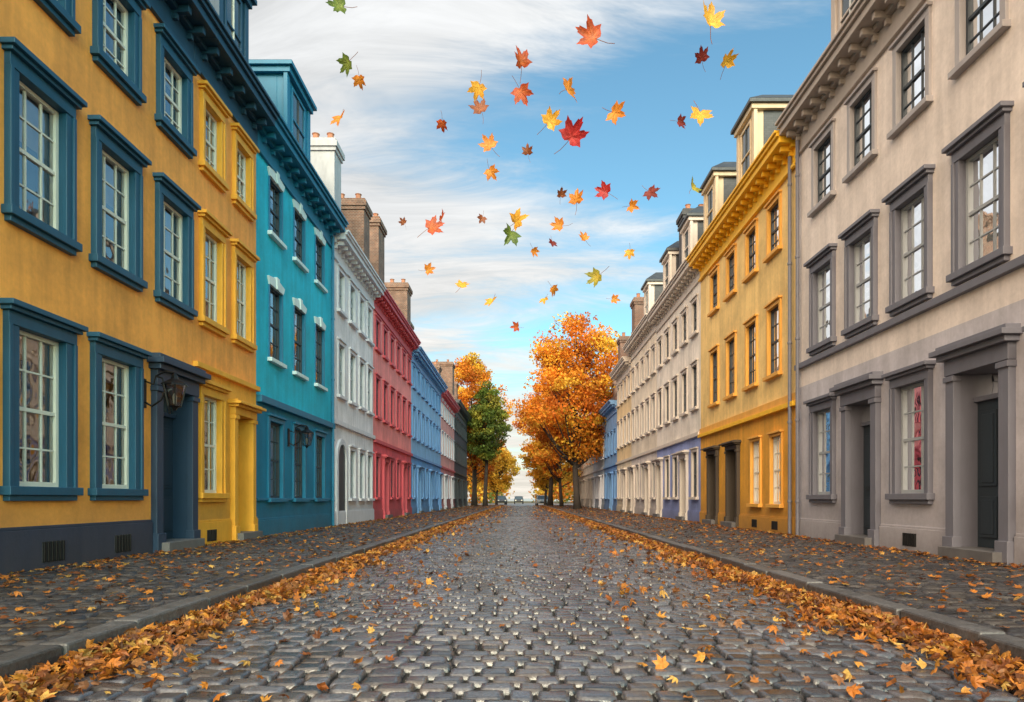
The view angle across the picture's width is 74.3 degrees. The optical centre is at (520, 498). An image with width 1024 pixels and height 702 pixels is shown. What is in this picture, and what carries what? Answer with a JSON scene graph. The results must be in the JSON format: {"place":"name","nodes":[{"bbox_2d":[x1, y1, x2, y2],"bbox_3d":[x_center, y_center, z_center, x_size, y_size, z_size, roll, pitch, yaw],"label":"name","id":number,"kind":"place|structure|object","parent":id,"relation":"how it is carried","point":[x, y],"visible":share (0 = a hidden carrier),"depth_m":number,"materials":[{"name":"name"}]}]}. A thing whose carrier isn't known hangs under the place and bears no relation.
{"place":"outdoors","nodes":[
{"label":"outdoors","id":0,"kind":"place"},
{"bbox_2d":[0,518,450,654],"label":"pavement","id":1,"kind":"structure","parent":0,"point":[78,619],"depth_m":7.32,"materials":[{"name":"stone"}]},
{"bbox_2d":[0,505,496,635],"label":"fallen leaves","id":2,"kind":"object","parent":1,"relation":"on","point":[7,577],"visible":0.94,"depth_m":9.10,"materials":[{"name":"orange plant"}]},
{"bbox_2d":[399,505,493,518],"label":"pavement","id":3,"kind":"structure","parent":0,"point":[447,514],"depth_m":39.51,"materials":[{"name":"stone"}]},
{"bbox_2d":[10,517,1023,701],"bbox_3d":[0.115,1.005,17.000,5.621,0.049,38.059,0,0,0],"label":"cobblestone road","id":4,"kind":"structure","parent":0,"point":[261,649],"depth_m":4.62,"materials":[{"name":"stone"}]},
{"bbox_2d":[0,505,513,701],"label":"leaf pile","id":5,"kind":"object","parent":4,"relation":"on","point":[91,657],"visible":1,"depth_m":4.75,"materials":[{"name":"orange plant"}]},
{"bbox_2d":[275,506,869,697],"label":"fallen leaves","id":6,"kind":"object","parent":4,"relation":"on","point":[863,652],"visible":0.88,"depth_m":6.30,"materials":[{"name":"orange plant"}]},
{"bbox_2d":[468,501,572,502],"bbox_3d":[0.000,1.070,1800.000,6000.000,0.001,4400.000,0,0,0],"label":"ground","id":7,"kind":"structure","parent":0,"point":[531,502],"depth_m":178.69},
{"bbox_2d":[0,0,221,574],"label":"yellow townhouse","id":8,"kind":"structure","parent":7,"relation":"on","point":[99,206],"depth_m":9.46,"materials":[{"name":"paint"}]},
{"bbox_2d":[0,0,210,574],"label":"window and door trim","id":9,"kind":"structure","parent":8,"relation":"in","point":[27,548],"depth_m":9.44,"materials":[{"name":"paint"}]},
{"bbox_2d":[144,370,187,410],"bbox_3d":[-5.647,-1.712,10.720,0.707,0.639,0.406,0,0,0],"label":"wall lantern","id":10,"kind":"object","parent":8,"relation":"attached to","point":[174,381],"depth_m":10.71,"materials":[{"name":"black metal"}]},
{"bbox_2d":[164,412,175,538],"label":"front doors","id":11,"kind":"structure","parent":8,"relation":"in","point":[168,418],"depth_m":11.95,"materials":[{"name":"blue wood"}]},
{"bbox_2d":[192,0,279,544],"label":"ochre townhouse","id":12,"kind":"structure","parent":7,"relation":"on","point":[235,109],"depth_m":13.62,"materials":[{"name":"paint"}]},
{"bbox_2d":[192,80,266,544],"bbox_3d":[-6.015,-3.343,13.820,0.590,8.845,2.954,0,0,0],"label":"window and door trim","id":13,"kind":"structure","parent":12,"relation":"in","point":[215,530],"depth_m":13.52,"materials":[{"name":"paint"}]},
{"bbox_2d":[0,505,498,679],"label":"kerb","id":14,"kind":"structure","parent":7,"relation":"on","point":[31,656],"depth_m":5.04,"materials":[{"name":"stone"}]},
{"bbox_2d":[249,59,348,536],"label":"teal townhouse","id":15,"kind":"structure","parent":7,"relation":"on","point":[301,220],"depth_m":17.59,"materials":[{"name":"paint"}]},
{"bbox_2d":[256,166,335,536],"bbox_3d":[-5.992,-3.560,18.350,0.297,9.280,6.094,0,0,0],"label":"window and door trim","id":16,"kind":"structure","parent":15,"relation":"in","point":[275,525],"depth_m":17.81,"materials":[{"name":"paint"}]},
{"bbox_2d":[287,424,313,447],"bbox_3d":[-5.661,-1.603,17.400,0.677,0.613,0.389,0,0,0],"label":"wall lantern","id":17,"kind":"object","parent":15,"relation":"attached to","point":[306,430],"depth_m":17.39,"materials":[{"name":"black metal"}]},
{"bbox_2d":[310,132,386,524],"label":"white townhouse","id":18,"kind":"structure","parent":7,"relation":"on","point":[359,287],"depth_m":23.88,"materials":[{"name":"paint"}]},
{"bbox_2d":[339,445,344,510],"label":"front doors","id":19,"kind":"structure","parent":18,"relation":"in","point":[341,453],"depth_m":22.57,"materials":[{"name":"grey wood"}]},
{"bbox_2d":[334,263,374,524],"bbox_3d":[-6.010,-3.291,24.400,0.260,8.742,5.994,0,0,0],"label":"window and door trim","id":20,"kind":"structure","parent":18,"relation":"in","point":[340,517],"depth_m":24.30,"materials":[{"name":"white paint"}]},
{"bbox_2d":[370,213,420,519],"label":"pink townhouse","id":21,"kind":"structure","parent":7,"relation":"on","point":[396,341],"depth_m":30.89,"materials":[{"name":"paint"}]},
{"bbox_2d":[376,324,376,495],"bbox_3d":[-6.170,-3.725,32.150,0.160,7.284,8.571,0,0,0],"label":"window glass","id":22,"kind":"structure","parent":21,"relation":"in","point":[376,324],"depth_m":28.48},
{"bbox_2d":[373,314,412,519],"bbox_3d":[-6.015,-3.241,32.150,0.590,8.642,9.494,0,0,0],"label":"window and door trim","id":23,"kind":"structure","parent":21,"relation":"in","point":[386,459],"depth_m":31.59,"materials":[{"name":"paint"}]},
{"bbox_2d":[411,322,447,513],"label":"light blue townhouse","id":24,"kind":"structure","parent":7,"relation":"on","point":[429,387],"depth_m":42.11,"materials":[{"name":"paint"}]},
{"bbox_2d":[411,361,443,513],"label":"window and door trim","id":25,"kind":"structure","parent":24,"relation":"in","point":[418,509],"depth_m":42.37,"materials":[{"name":"paint"}]},
{"bbox_2d":[433,361,459,508],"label":"rose townhouse","id":26,"kind":"structure","parent":7,"relation":"on","point":[450,408],"depth_m":54.96,"materials":[{"name":"paint"}]},
{"bbox_2d":[441,398,454,508],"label":"window and door trim","id":27,"kind":"structure","parent":26,"relation":"in","point":[446,506],"depth_m":54.32,"materials":[{"name":"paint"}]},
{"bbox_2d":[432,359,470,507],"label":"dark grey townhouse","id":28,"kind":"structure","parent":7,"relation":"on","point":[462,417],"depth_m":65.49,"materials":[{"name":"paint"}]},
{"bbox_2d":[455,415,468,507],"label":"window and door trim","id":29,"kind":"structure","parent":28,"relation":"in","point":[457,480],"depth_m":66.57,"materials":[{"name":"paint"}]},
{"bbox_2d":[467,459,494,486],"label":"maple tree","id":30,"kind":"object","parent":7,"relation":"on","point":[490,473],"visible":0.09,"depth_m":91.84,"materials":[{"name":"orange plant"}]},
{"bbox_2d":[454,352,515,505],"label":"maple tree","id":31,"kind":"object","parent":7,"relation":"on","point":[471,372],"visible":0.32,"depth_m":79.06,"materials":[{"name":"orange plant"}]},
{"bbox_2d":[467,380,512,505],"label":"linden tree","id":32,"kind":"object","parent":7,"relation":"on","point":[491,410],"visible":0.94,"depth_m":75.38,"materials":[{"name":"green plant"}]},
{"bbox_2d":[467,464,572,503],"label":"distant trees","id":33,"kind":"object","parent":7,"relation":"on","point":[567,491],"visible":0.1,"depth_m":142.09,"materials":[{"name":"orange plant"}]},
{"bbox_2d":[468,503,572,505],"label":"asphalt square","id":34,"kind":"structure","parent":7,"relation":"on","point":[519,504],"depth_m":113.97,"materials":[{"name":"grey asphalt"}]},
{"bbox_2d":[477,445,520,504],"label":"maple tree","id":35,"kind":"object","parent":34,"relation":"on","point":[496,484],"visible":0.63,"depth_m":98.61,"materials":[{"name":"yellow plant"}]},
{"bbox_2d":[498,496,506,504],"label":"parked car","id":36,"kind":"object","parent":34,"relation":"on","point":[502,499],"visible":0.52,"depth_m":110.14,"materials":[{"name":"paint"}]},
{"bbox_2d":[514,496,523,503],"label":"parked car","id":37,"kind":"object","parent":34,"relation":"on","point":[518,498],"visible":1,"depth_m":126.34,"materials":[{"name":"paint"}]},
{"bbox_2d":[535,495,547,505],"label":"parked car","id":38,"kind":"object","parent":34,"relation":"on","point":[539,499],"visible":0.62,"depth_m":93.86,"materials":[{"name":"paint"}]},
{"bbox_2d":[511,368,568,505],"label":"maple tree","id":39,"kind":"object","parent":7,"relation":"on","point":[523,429],"visible":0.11,"depth_m":81.71,"materials":[{"name":"orange plant"}]},
{"bbox_2d":[518,443,570,504],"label":"maple tree","id":40,"kind":"object","parent":7,"relation":"on","point":[536,472],"visible":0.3,"depth_m":89.59,"materials":[{"name":"orange plant"}]},
{"bbox_2d":[520,412,582,506],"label":"maple tree","id":41,"kind":"object","parent":7,"relation":"on","point":[543,455],"visible":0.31,"depth_m":71.50,"materials":[{"name":"orange plant"}]},
{"bbox_2d":[509,311,619,508],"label":"maple tree","id":42,"kind":"object","parent":7,"relation":"on","point":[584,395],"visible":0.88,"depth_m":53.34,"materials":[{"name":"orange plant"}]},
{"bbox_2d":[578,456,592,507],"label":"row of distant townhouses","id":43,"kind":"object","parent":7,"relation":"on","point":[586,488],"visible":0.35,"depth_m":67.43,"materials":[{"name":"paint"}]},
{"bbox_2d":[578,456,592,507],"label":"window and door trim","id":44,"kind":"structure","parent":43,"relation":"in","point":[590,484],"depth_m":67.55,"materials":[{"name":"paint"}]},
{"bbox_2d":[591,420,603,508],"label":"pale blue townhouse","id":45,"kind":"structure","parent":7,"relation":"on","point":[597,478],"depth_m":56.28,"materials":[{"name":"paint"}]},
{"bbox_2d":[591,437,603,508],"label":"window and door trim","id":46,"kind":"structure","parent":45,"relation":"in","point":[598,481],"depth_m":56.48,"materials":[{"name":"paint"}]},
{"bbox_2d":[599,381,616,510],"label":"blue townhouse","id":47,"kind":"structure","parent":7,"relation":"on","point":[608,410],"depth_m":49.02,"materials":[{"name":"paint"}]},
{"bbox_2d":[603,428,616,510],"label":"window and door trim","id":48,"kind":"structure","parent":47,"relation":"in","point":[609,507],"depth_m":49.04,"materials":[{"name":"paint"}]},
{"bbox_2d":[609,332,631,512],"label":"beige townhouse","id":49,"kind":"structure","parent":7,"relation":"on","point":[620,374],"depth_m":42.74,"materials":[{"name":"paint"}]},
{"bbox_2d":[616,372,630,512],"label":"window and door trim","id":50,"kind":"structure","parent":49,"relation":"in","point":[625,471],"depth_m":42.60,"materials":[{"name":"paint"}]},
{"bbox_2d":[622,272,662,515],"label":"cream townhouse","id":51,"kind":"structure","parent":7,"relation":"on","point":[640,346],"depth_m":35.51,"materials":[{"name":"paint"}]},
{"bbox_2d":[627,343,655,515],"bbox_3d":[6.565,-3.241,36.250,0.590,8.642,7.494,0,0,0],"label":"window and door trim","id":52,"kind":"structure","parent":51,"relation":"in","point":[646,464],"depth_m":35.78,"materials":[{"name":"paint"}]},
{"bbox_2d":[646,204,703,521],"bbox_3d":[10.775,-5.630,28.550,9.550,13.420,7.894,0,0,0],"label":"white and lavender townhouse","id":53,"kind":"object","parent":7,"relation":"on","point":[673,315],"visible":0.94,"depth_m":27.54,"materials":[{"name":"paint"}]},
{"bbox_2d":[652,293,699,521],"bbox_3d":[6.565,-3.241,28.550,0.590,8.642,7.894,0,0,0],"label":"window and door trim","id":54,"kind":"structure","parent":53,"relation":"in","point":[689,515],"depth_m":27.79,"materials":[{"name":"paint"}]},
{"bbox_2d":[676,305,695,495],"bbox_3d":[6.720,-3.725,28.599,0.160,7.284,7.072,0,0,0],"label":"window glass","id":55,"kind":"structure","parent":53,"relation":"in","point":[695,305],"depth_m":27.24,"materials":[{"name":"grey glass"}]},
{"bbox_2d":[686,95,795,534],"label":"bright yellow townhouse","id":56,"kind":"structure","parent":7,"relation":"on","point":[741,257],"depth_m":19.16,"materials":[{"name":"paint"}]},
{"bbox_2d":[697,156,795,534],"bbox_3d":[6.565,-3.560,20.290,0.590,9.280,8.614,0,0,0],"label":"window and door trim","id":57,"kind":"structure","parent":56,"relation":"in","point":[785,525],"depth_m":18.73,"materials":[{"name":"paint"}]},
{"bbox_2d":[715,207,779,501],"bbox_3d":[6.720,-3.725,20.162,0.160,7.684,6.377,0,0,0],"label":"window glass","id":58,"kind":"structure","parent":56,"relation":"in","point":[777,207],"depth_m":18.87,"materials":[{"name":"grey glass"}]},
{"bbox_2d":[544,505,1023,659],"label":"kerb","id":59,"kind":"structure","parent":7,"relation":"on","point":[988,636],"depth_m":5.58,"materials":[{"name":"stone"}]},
{"bbox_2d":[775,0,1023,565],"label":"grey townhouse","id":60,"kind":"structure","parent":7,"relation":"on","point":[901,122],"depth_m":11.31,"materials":[{"name":"paint"}]},
{"bbox_2d":[794,0,1023,565],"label":"window and door trim","id":61,"kind":"structure","parent":60,"relation":"in","point":[996,346],"depth_m":10.90,"materials":[{"name":"stone"}]},
{"bbox_2d":[820,0,998,491],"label":"window glass","id":62,"kind":"structure","parent":60,"relation":"in","point":[987,382],"depth_m":11.36,"materials":[{"name":"grey glass"}]},
{"bbox_2d":[861,393,997,547],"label":"front doors","id":63,"kind":"structure","parent":60,"relation":"in","point":[987,404],"depth_m":9.84,"materials":[{"name":"grey wood"}]},
{"bbox_2d":[470,499,572,500],"bbox_3d":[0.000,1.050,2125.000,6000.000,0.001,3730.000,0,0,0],"label":"sea","id":64,"kind":"structure","parent":0,"point":[525,500],"depth_m":346.97,"materials":[{"name":"liquid"}]},
{"bbox_2d":[480,506,566,516],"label":"cobblestone road","id":65,"kind":"structure","parent":0,"point":[522,510],"depth_m":47.75,"materials":[{"name":"stone"}]},
{"bbox_2d":[527,505,1023,701],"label":"leaf pile","id":66,"kind":"object","parent":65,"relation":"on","point":[968,657],"visible":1,"depth_m":5.16,"materials":[{"name":"orange plant"}]},
{"bbox_2d":[326,0,737,331],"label":"falling maple leaves","id":67,"kind":"object","parent":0,"point":[572,134],"visible":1,"depth_m":3.83,"materials":[{"name":"orange plant"}]},
{"bbox_2d":[249,0,830,498],"label":"sky","id":68,"kind":"structure","parent":0,"point":[419,60],"materials":[{"name":"blue"}]},
{"bbox_2d":[550,505,655,517],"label":"pavement","id":69,"kind":"structure","parent":0,"point":[627,515],"depth_m":39.39,"materials":[{"name":"stone"}]},
{"bbox_2d":[546,505,1023,627],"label":"fallen leaves","id":70,"kind":"object","parent":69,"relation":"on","point":[986,595],"visible":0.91,"depth_m":10.61,"materials":[{"name":"orange plant"}]},
{"bbox_2d":[592,518,1023,638],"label":"pavement","id":71,"kind":"structure","parent":0,"point":[970,602],"depth_m":8.19,"materials":[{"name":"stone"}]}
]}

